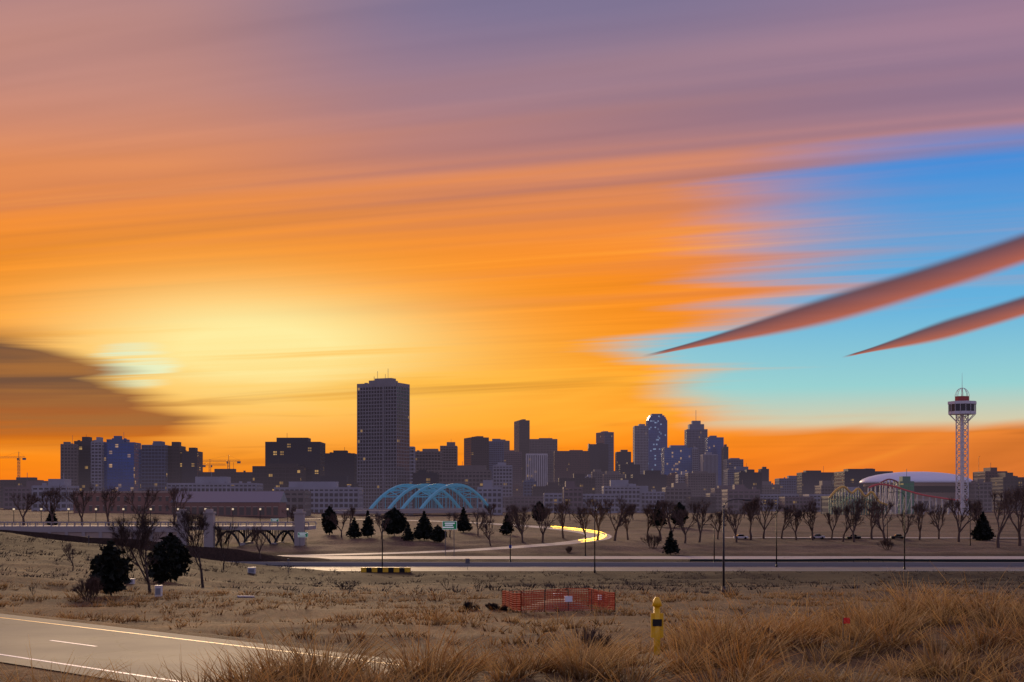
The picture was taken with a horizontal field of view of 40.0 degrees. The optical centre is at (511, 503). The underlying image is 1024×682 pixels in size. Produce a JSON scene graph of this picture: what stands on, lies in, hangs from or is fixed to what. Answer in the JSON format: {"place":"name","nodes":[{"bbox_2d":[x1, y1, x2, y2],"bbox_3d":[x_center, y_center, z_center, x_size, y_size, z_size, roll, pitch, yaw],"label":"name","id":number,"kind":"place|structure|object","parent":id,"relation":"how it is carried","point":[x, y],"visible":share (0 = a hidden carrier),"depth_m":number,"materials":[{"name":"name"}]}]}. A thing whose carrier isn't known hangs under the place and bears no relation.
{"place":"outdoors","nodes":[
{"label":"outdoors","id":0,"kind":"place"},
{"bbox_2d":[0,508,1023,681],"bbox_3d":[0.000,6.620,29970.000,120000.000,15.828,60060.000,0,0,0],"label":"ground","id":1,"kind":"structure","parent":0,"point":[318,540],"depth_m":203.80,"materials":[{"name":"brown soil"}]},
{"bbox_2d":[0,477,43,507],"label":"building","id":2,"kind":"structure","parent":1,"relation":"on","point":[14,483],"depth_m":1499.85,"materials":[{"name":"grey concrete"}]},
{"bbox_2d":[4,473,47,509],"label":"building","id":3,"kind":"structure","parent":1,"relation":"on","point":[20,491],"depth_m":1099.85,"materials":[{"name":"grey concrete"}]},
{"bbox_2d":[35,484,66,525],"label":"tree","id":4,"kind":"object","parent":1,"relation":"on","point":[50,494],"visible":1,"depth_m":411.89,"materials":[{"name":"brown plant"}]},
{"bbox_2d":[32,473,78,510],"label":"white building","id":5,"kind":"structure","parent":1,"relation":"on","point":[66,504],"depth_m":900.00,"materials":[{"name":"white concrete"}]},
{"bbox_2d":[60,435,78,485],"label":"building","id":6,"kind":"structure","parent":1,"relation":"on","point":[69,460],"depth_m":1652.46,"materials":[{"name":"grey concrete"}]},
{"bbox_2d":[63,485,97,525],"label":"tree","id":7,"kind":"object","parent":1,"relation":"on","point":[72,496],"visible":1,"depth_m":411.75,"materials":[{"name":"brown plant"}]},
{"bbox_2d":[74,437,93,490],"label":"building","id":8,"kind":"structure","parent":1,"relation":"on","point":[84,444],"depth_m":1680.00,"materials":[{"name":"grey concrete"}]},
{"bbox_2d":[71,574,104,600],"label":"shrub","id":9,"kind":"object","parent":1,"relation":"on","point":[91,585],"visible":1,"depth_m":103.04,"materials":[{"name":"brown plant"}]},
{"bbox_2d":[91,437,103,490],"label":"building","id":10,"kind":"structure","parent":1,"relation":"on","point":[97,462],"depth_m":1599.85,"materials":[{"name":"grey concrete"}]},
{"bbox_2d":[89,539,134,594],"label":"conifer","id":11,"kind":"object","parent":1,"relation":"on","point":[109,567],"visible":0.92,"depth_m":118.32,"materials":[{"name":"green plant"}]},
{"bbox_2d":[104,440,140,490],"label":"building","id":12,"kind":"structure","parent":1,"relation":"on","point":[122,465],"depth_m":1610.00,"materials":[{"name":"blue glass"}]},
{"bbox_2d":[105,505,165,592],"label":"bare tree","id":13,"kind":"object","parent":1,"relation":"on","point":[142,525],"visible":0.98,"depth_m":128.98,"materials":[{"name":"brown plant"}]},
{"bbox_2d":[141,441,168,490],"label":"building","id":14,"kind":"structure","parent":1,"relation":"on","point":[154,465],"depth_m":1560.00,"materials":[{"name":"grey concrete"}]},
{"bbox_2d":[0,508,315,546],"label":"bridge","id":15,"kind":"structure","parent":1,"relation":"on","point":[101,531],"depth_m":399.50,"materials":[{"name":"beige concrete"}]},
{"bbox_2d":[144,543,176,583],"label":"dark conifer","id":16,"kind":"object","parent":1,"relation":"on","point":[158,572],"visible":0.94,"depth_m":160.52,"materials":[{"name":"green plant"}]},
{"bbox_2d":[148,532,192,581],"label":"dark conifer","id":17,"kind":"object","parent":1,"relation":"on","point":[171,543],"visible":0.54,"depth_m":177.89,"materials":[{"name":"green plant"}]},
{"bbox_2d":[168,442,185,482],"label":"building","id":18,"kind":"structure","parent":1,"relation":"on","point":[175,449],"depth_m":1575.00,"materials":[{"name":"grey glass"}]},
{"bbox_2d":[164,484,192,525],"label":"tree","id":19,"kind":"object","parent":1,"relation":"on","point":[173,493],"visible":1,"depth_m":412.40,"materials":[{"name":"brown plant"}]},
{"bbox_2d":[73,491,286,516],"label":"building","id":20,"kind":"structure","parent":1,"relation":"on","point":[268,503],"depth_m":720.00,"materials":[{"name":"brown"}]},
{"bbox_2d":[166,508,209,586],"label":"bare tree","id":21,"kind":"object","parent":1,"relation":"on","point":[189,520],"visible":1,"depth_m":146.94,"materials":[{"name":"brown plant"}]},
{"bbox_2d":[180,448,202,482],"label":"building","id":22,"kind":"structure","parent":1,"relation":"on","point":[191,463],"depth_m":1580.00,"materials":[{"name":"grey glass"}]},
{"bbox_2d":[167,472,262,490],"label":"white building","id":23,"kind":"structure","parent":1,"relation":"on","point":[211,483],"depth_m":1150.00,"materials":[{"name":"white concrete"}]},
{"bbox_2d":[0,614,444,681],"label":"road ramp","id":24,"kind":"structure","parent":1,"relation":"on","point":[138,650],"depth_m":49.05,"materials":[{"name":"grey asphalt"}]},
{"bbox_2d":[211,521,237,569],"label":"bare tree","id":25,"kind":"object","parent":1,"relation":"on","point":[217,528],"visible":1,"depth_m":252.72,"materials":[{"name":"brown plant"}]},
{"bbox_2d":[198,462,251,482],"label":"building","id":26,"kind":"structure","parent":1,"relation":"on","point":[243,476],"depth_m":1499.85,"materials":[{"name":"grey concrete"}]},
{"bbox_2d":[252,458,305,489],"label":"building","id":27,"kind":"structure","parent":1,"relation":"on","point":[270,476],"depth_m":1380.00,"materials":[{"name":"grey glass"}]},
{"bbox_2d":[252,490,310,515],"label":"building","id":28,"kind":"structure","parent":1,"relation":"on","point":[298,498],"depth_m":799.85,"materials":[{"name":"grey concrete"}]},
{"bbox_2d":[265,438,324,481],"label":"building","id":29,"kind":"structure","parent":1,"relation":"on","point":[308,454],"depth_m":1420.00,"materials":[{"name":"grey glass"}]},
{"bbox_2d":[274,482,363,513],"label":"building","id":30,"kind":"structure","parent":1,"relation":"on","point":[325,495],"depth_m":1000.00,"materials":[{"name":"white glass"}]},
{"bbox_2d":[321,505,338,534],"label":"conifer","id":31,"kind":"object","parent":1,"relation":"on","point":[328,526],"visible":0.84,"depth_m":458.74,"materials":[{"name":"green plant"}]},
{"bbox_2d":[320,476,357,486],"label":"building","id":32,"kind":"structure","parent":1,"relation":"on","point":[343,481],"depth_m":1159.50,"materials":[{"name":"grey concrete"}]},
{"bbox_2d":[325,447,356,481],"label":"building","id":33,"kind":"structure","parent":1,"relation":"on","point":[341,462],"depth_m":1350.00,"materials":[{"name":"grey concrete"}]},
{"bbox_2d":[357,371,409,508],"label":"skyscraper","id":34,"kind":"structure","parent":1,"relation":"on","point":[383,435],"depth_m":1278.91,"materials":[{"name":"grey glass"}]},
{"bbox_2d":[381,507,407,535],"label":"conifer","id":35,"kind":"object","parent":1,"relation":"on","point":[398,521],"visible":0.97,"depth_m":435.87,"materials":[{"name":"green plant"}]},
{"bbox_2d":[323,483,505,515],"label":"arch bridge","id":36,"kind":"structure","parent":1,"relation":"on","point":[424,489],"depth_m":931.29,"materials":[{"name":"teal metal"}]},
{"bbox_2d":[413,511,432,539],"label":"conifer","id":37,"kind":"object","parent":1,"relation":"on","point":[423,528],"visible":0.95,"depth_m":422.47,"materials":[{"name":"green plant"}]},
{"bbox_2d":[413,462,438,507],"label":"building","id":38,"kind":"structure","parent":1,"relation":"on","point":[422,477],"depth_m":1250.00,"materials":[{"name":"grey concrete"}]},
{"bbox_2d":[415,449,441,472],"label":"building","id":39,"kind":"structure","parent":1,"relation":"on","point":[431,459],"depth_m":1599.99,"materials":[{"name":"grey concrete"}]},
{"bbox_2d":[277,519,611,555],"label":"road","id":40,"kind":"structure","parent":1,"relation":"on","point":[589,534],"depth_m":409.51,"materials":[{"name":"grey asphalt"}]},
{"bbox_2d":[440,442,457,469],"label":"building","id":41,"kind":"structure","parent":1,"relation":"on","point":[449,451],"depth_m":1900.00,"materials":[{"name":"grey concrete"}]},
{"bbox_2d":[435,461,491,507],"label":"building","id":42,"kind":"structure","parent":1,"relation":"on","point":[473,476],"depth_m":1299.85,"materials":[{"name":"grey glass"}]},
{"bbox_2d":[464,436,488,469],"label":"building","id":43,"kind":"structure","parent":1,"relation":"on","point":[476,450],"depth_m":2305.79,"materials":[{"name":"grey glass"}]},
{"bbox_2d":[477,480,502,514],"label":"building","id":44,"kind":"structure","parent":1,"relation":"on","point":[489,493],"depth_m":982.44,"materials":[{"name":"grey concrete"}]},
{"bbox_2d":[489,439,503,479],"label":"building","id":45,"kind":"structure","parent":1,"relation":"on","point":[496,451],"depth_m":2500.00,"materials":[{"name":"grey glass"}]},
{"bbox_2d":[493,463,511,496],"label":"building","id":46,"kind":"structure","parent":1,"relation":"on","point":[502,475],"depth_m":1499.85,"materials":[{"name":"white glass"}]},
{"bbox_2d":[0,561,1023,681],"bbox_3d":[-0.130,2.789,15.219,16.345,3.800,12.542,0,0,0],"label":"grass","id":47,"kind":"structure","parent":1,"relation":"on","point":[722,654],"depth_m":13.90,"materials":[{"name":"brown plant"}]},
{"bbox_2d":[504,450,521,485],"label":"building","id":48,"kind":"structure","parent":1,"relation":"on","point":[513,458],"depth_m":2699.85,"materials":[{"name":"grey concrete"}]},
{"bbox_2d":[514,419,529,485],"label":"building","id":49,"kind":"structure","parent":1,"relation":"on","point":[521,434],"depth_m":3302.91,"materials":[{"name":"grey glass"}]},
{"bbox_2d":[509,496,542,511],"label":"building","id":50,"kind":"structure","parent":1,"relation":"on","point":[521,501],"depth_m":1341.85,"materials":[{"name":"grey concrete"}]},
{"bbox_2d":[526,454,547,485],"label":"ribbed building","id":51,"kind":"structure","parent":1,"relation":"on","point":[537,467],"depth_m":2599.40,"materials":[{"name":"grey concrete"}]},
{"bbox_2d":[529,438,556,481],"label":"building","id":52,"kind":"structure","parent":1,"relation":"on","point":[548,446],"depth_m":3199.85,"materials":[{"name":"grey concrete"}]},
{"bbox_2d":[530,501,561,542],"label":"tree","id":53,"kind":"object","parent":1,"relation":"on","point":[547,512],"visible":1,"depth_m":422.25,"materials":[{"name":"brown plant"}]},
{"bbox_2d":[532,482,564,495],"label":"building","id":54,"kind":"structure","parent":1,"relation":"on","point":[552,487],"depth_m":1500.34,"materials":[{"name":"grey concrete"}]},
{"bbox_2d":[515,599,593,612],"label":"dirt heap","id":55,"kind":"object","parent":1,"relation":"on","point":[548,609],"visible":0.44,"depth_m":87.17,"materials":[{"name":"red soil"}]},
{"bbox_2d":[502,586,614,611],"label":"construction fence","id":56,"kind":"object","parent":1,"relation":"on","point":[518,601],"visible":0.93,"depth_m":85.63,"materials":[{"name":"orange plastic"}]},
{"bbox_2d":[554,450,589,481],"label":"building","id":57,"kind":"structure","parent":1,"relation":"on","point":[569,464],"depth_m":2899.85,"materials":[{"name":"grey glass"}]},
{"bbox_2d":[562,481,582,513],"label":"building","id":58,"kind":"structure","parent":1,"relation":"on","point":[572,491],"depth_m":1065.74,"materials":[{"name":"grey concrete"}]},
{"bbox_2d":[558,474,594,493],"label":"building","id":59,"kind":"structure","parent":1,"relation":"on","point":[587,484],"depth_m":1565.58,"materials":[{"name":"grey concrete"}]},
{"bbox_2d":[569,626,611,654],"bbox_3d":[2.865,5.100,50.089,1.620,1.386,2.122,0,0,0],"label":"shrub","id":60,"kind":"object","parent":1,"relation":"on","point":[587,638],"visible":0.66,"depth_m":50.04,"materials":[{"name":"brown plant"}]},
{"bbox_2d":[584,496,612,540],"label":"tree","id":61,"kind":"object","parent":1,"relation":"on","point":[592,502],"visible":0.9,"depth_m":437.51,"materials":[{"name":"brown"}]},
{"bbox_2d":[591,443,608,471],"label":"building","id":62,"kind":"structure","parent":1,"relation":"on","point":[603,457],"depth_m":3100.00,"materials":[{"name":"grey glass"}]},
{"bbox_2d":[583,494,618,512],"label":"building","id":63,"kind":"structure","parent":1,"relation":"on","point":[602,497],"depth_m":1155.84,"materials":[{"name":"grey concrete"}]},
{"bbox_2d":[596,430,613,470],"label":"building","id":64,"kind":"structure","parent":1,"relation":"on","point":[605,437],"depth_m":3306.03,"materials":[{"name":"grey glass"}]},
{"bbox_2d":[595,493,636,540],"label":"tree","id":65,"kind":"object","parent":1,"relation":"on","point":[628,508],"visible":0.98,"depth_m":435.29,"materials":[{"name":"brown"}]},
{"bbox_2d":[601,480,640,512],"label":"building","id":66,"kind":"structure","parent":1,"relation":"on","point":[630,493],"depth_m":1220.43,"materials":[{"name":"grey concrete"}]},
{"bbox_2d":[237,558,1023,565],"bbox_3d":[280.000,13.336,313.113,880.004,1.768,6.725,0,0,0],"label":"median barrier","id":67,"kind":"object","parent":1,"relation":"on","point":[940,562],"visible":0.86,"depth_m":312.42,"materials":[{"name":"grey concrete"}]},
{"bbox_2d":[633,424,647,473],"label":"building","id":68,"kind":"structure","parent":1,"relation":"on","point":[640,444],"depth_m":3400.00,"materials":[{"name":"white glass"}]},
{"bbox_2d":[631,470,666,491],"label":"building","id":69,"kind":"structure","parent":1,"relation":"on","point":[656,480],"depth_m":1854.70,"materials":[{"name":"grey concrete"}]},
{"bbox_2d":[277,566,1023,570],"bbox_3d":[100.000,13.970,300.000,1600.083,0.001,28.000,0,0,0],"label":"freeway","id":70,"kind":"structure","parent":1,"relation":"on","point":[570,568],"depth_m":300.55,"materials":[{"name":"grey asphalt"}]},
{"bbox_2d":[641,486,664,512],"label":"building","id":71,"kind":"structure","parent":1,"relation":"on","point":[653,496],"depth_m":1226.38,"materials":[{"name":"grey concrete"}]},
{"bbox_2d":[287,556,1023,558],"bbox_3d":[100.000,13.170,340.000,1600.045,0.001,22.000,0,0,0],"label":"freeway","id":72,"kind":"structure","parent":1,"relation":"on","point":[673,557],"depth_m":340.67,"materials":[{"name":"grey asphalt"}]},
{"bbox_2d":[646,414,666,469],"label":"blue building","id":73,"kind":"structure","parent":1,"relation":"on","point":[656,424],"depth_m":3400.00,"materials":[{"name":"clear glass"}]},
{"bbox_2d":[651,597,662,654],"bbox_3d":[1.751,1.585,16.995,0.132,0.900,0.128,0,0,-41],"label":"marker post","id":74,"kind":"object","parent":1,"relation":"on","point":[656,620],"visible":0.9,"depth_m":16.97,"materials":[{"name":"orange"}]},
{"bbox_2d":[662,483,691,511],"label":"building","id":75,"kind":"structure","parent":1,"relation":"on","point":[680,492],"depth_m":1225.29,"materials":[{"name":"grey concrete"}]},
{"bbox_2d":[661,445,696,474],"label":"building","id":76,"kind":"structure","parent":1,"relation":"on","point":[676,459],"depth_m":2900.00,"materials":[{"name":"blue glass"}]},
{"bbox_2d":[684,421,707,470],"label":"skyscraper","id":77,"kind":"structure","parent":1,"relation":"on","point":[695,433],"depth_m":3350.00,"materials":[{"name":"grey concrete"}]},
{"bbox_2d":[685,471,714,496],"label":"building","id":78,"kind":"structure","parent":1,"relation":"on","point":[701,483],"depth_m":2028.39,"materials":[{"name":"grey concrete"}]},
{"bbox_2d":[686,497,715,512],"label":"building","id":79,"kind":"structure","parent":1,"relation":"on","point":[712,507],"depth_m":1174.09,"materials":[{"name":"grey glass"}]},
{"bbox_2d":[687,497,715,542],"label":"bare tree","id":80,"kind":"object","parent":1,"relation":"on","point":[703,510],"visible":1,"depth_m":426.44,"materials":[{"name":"brown"}]},
{"bbox_2d":[700,452,717,486],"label":"building","id":81,"kind":"structure","parent":1,"relation":"on","point":[708,462],"depth_m":2700.00,"materials":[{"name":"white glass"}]},
{"bbox_2d":[704,436,723,485],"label":"building","id":82,"kind":"structure","parent":1,"relation":"on","point":[713,444],"depth_m":3200.00,"materials":[{"name":"blue glass"}]},
{"bbox_2d":[721,480,759,513],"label":"building","id":83,"kind":"structure","parent":1,"relation":"on","point":[739,492],"depth_m":1011.28,"materials":[{"name":"grey concrete"}]},
{"bbox_2d":[734,463,761,493],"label":"building","id":84,"kind":"structure","parent":1,"relation":"on","point":[751,478],"depth_m":1534.68,"materials":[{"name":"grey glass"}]},
{"bbox_2d":[742,497,760,539],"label":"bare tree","id":85,"kind":"object","parent":1,"relation":"on","point":[751,509],"visible":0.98,"depth_m":439.92,"materials":[{"name":"brown"}]},
{"bbox_2d":[753,497,781,538],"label":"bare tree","id":86,"kind":"object","parent":1,"relation":"on","point":[767,502],"visible":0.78,"depth_m":453.10,"materials":[{"name":"brown"}]},
{"bbox_2d":[775,476,796,493],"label":"building","id":87,"kind":"structure","parent":1,"relation":"on","point":[788,484],"depth_m":2088.01,"materials":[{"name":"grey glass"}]},
{"bbox_2d":[779,497,813,511],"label":"building","id":88,"kind":"structure","parent":1,"relation":"on","point":[798,502],"depth_m":1323.75,"materials":[{"name":"grey concrete"}]},
{"bbox_2d":[797,500,820,539],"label":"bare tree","id":89,"kind":"object","parent":1,"relation":"on","point":[811,511],"visible":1,"depth_m":447.16,"materials":[{"name":"brown"}]},
{"bbox_2d":[797,466,833,496],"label":"building","id":90,"kind":"structure","parent":1,"relation":"on","point":[808,481],"depth_m":1870.28,"materials":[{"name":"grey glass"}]},
{"bbox_2d":[844,496,868,541],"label":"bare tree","id":91,"kind":"object","parent":1,"relation":"on","point":[858,506],"visible":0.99,"depth_m":443.14,"materials":[{"name":"brown"}]},
{"bbox_2d":[828,486,887,514],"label":"roller coaster","id":92,"kind":"object","parent":1,"relation":"on","point":[839,502],"visible":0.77,"depth_m":945.85,"materials":[{"name":"orange"}]},
{"bbox_2d":[834,469,892,492],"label":"building","id":93,"kind":"structure","parent":1,"relation":"on","point":[850,477],"depth_m":1500.00,"materials":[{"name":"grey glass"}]},
{"bbox_2d":[866,500,895,540],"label":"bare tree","id":94,"kind":"object","parent":1,"relation":"on","point":[877,508],"visible":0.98,"depth_m":424.87,"materials":[{"name":"brown"}]},
{"bbox_2d":[880,479,897,513],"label":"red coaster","id":95,"kind":"object","parent":1,"relation":"on","point":[893,497],"visible":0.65,"depth_m":1047.19,"materials":[{"name":"red"}]},
{"bbox_2d":[895,469,913,513],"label":"building","id":96,"kind":"structure","parent":1,"relation":"on","point":[905,482],"depth_m":1100.00,"materials":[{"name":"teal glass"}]},
{"bbox_2d":[859,472,972,511],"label":"arena","id":97,"kind":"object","parent":1,"relation":"on","point":[938,484],"visible":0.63,"depth_m":1309.22,"materials":[{"name":"beige metal"}]},
{"bbox_2d":[868,483,966,513],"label":"roller coaster","id":98,"kind":"object","parent":1,"relation":"on","point":[911,492],"visible":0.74,"depth_m":1006.76,"materials":[{"name":"red metal"}]},
{"bbox_2d":[948,388,976,515],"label":"observation tower","id":99,"kind":"structure","parent":1,"relation":"on","point":[961,406],"depth_m":905.23,"materials":[{"name":"white metal"}]},
{"bbox_2d":[943,496,984,541],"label":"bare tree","id":100,"kind":"object","parent":1,"relation":"on","point":[957,505],"visible":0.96,"depth_m":441.35,"materials":[{"name":"brown"}]},
{"bbox_2d":[966,479,991,511],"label":"building","id":101,"kind":"structure","parent":1,"relation":"on","point":[979,488],"depth_m":1300.00,"materials":[{"name":"grey concrete"}]},
{"bbox_2d":[971,511,995,539],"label":"conifer","id":102,"kind":"object","parent":1,"relation":"on","point":[982,530],"visible":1,"depth_m":445.63,"materials":[{"name":"green plant"}]},
{"bbox_2d":[973,467,1006,481],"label":"building","id":103,"kind":"structure","parent":1,"relation":"on","point":[986,474],"depth_m":1503.14,"materials":[{"name":"grey concrete"}]},
{"bbox_2d":[988,482,1023,547],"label":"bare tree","id":104,"kind":"object","parent":1,"relation":"on","point":[1007,503],"visible":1,"depth_m":396.47,"materials":[{"name":"brown"}]},
{"bbox_2d":[990,473,1023,510],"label":"building","id":105,"kind":"structure","parent":1,"relation":"on","point":[1002,481],"depth_m":1453.01,"materials":[{"name":"grey concrete"}]},
{"bbox_2d":[1002,486,1023,545],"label":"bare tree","id":106,"kind":"object","parent":1,"relation":"on","point":[1020,525],"visible":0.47,"depth_m":407.17,"materials":[{"name":"brown"}]},
{"bbox_2d":[0,532,1023,595],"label":"grass field","id":107,"kind":"structure","parent":0,"point":[354,583],"depth_m":191.13,"materials":[{"name":"brown plant"}]},
{"bbox_2d":[0,0,1023,483],"label":"sky","id":108,"kind":"structure","parent":0,"point":[793,230],"materials":[{"name":"orange"}]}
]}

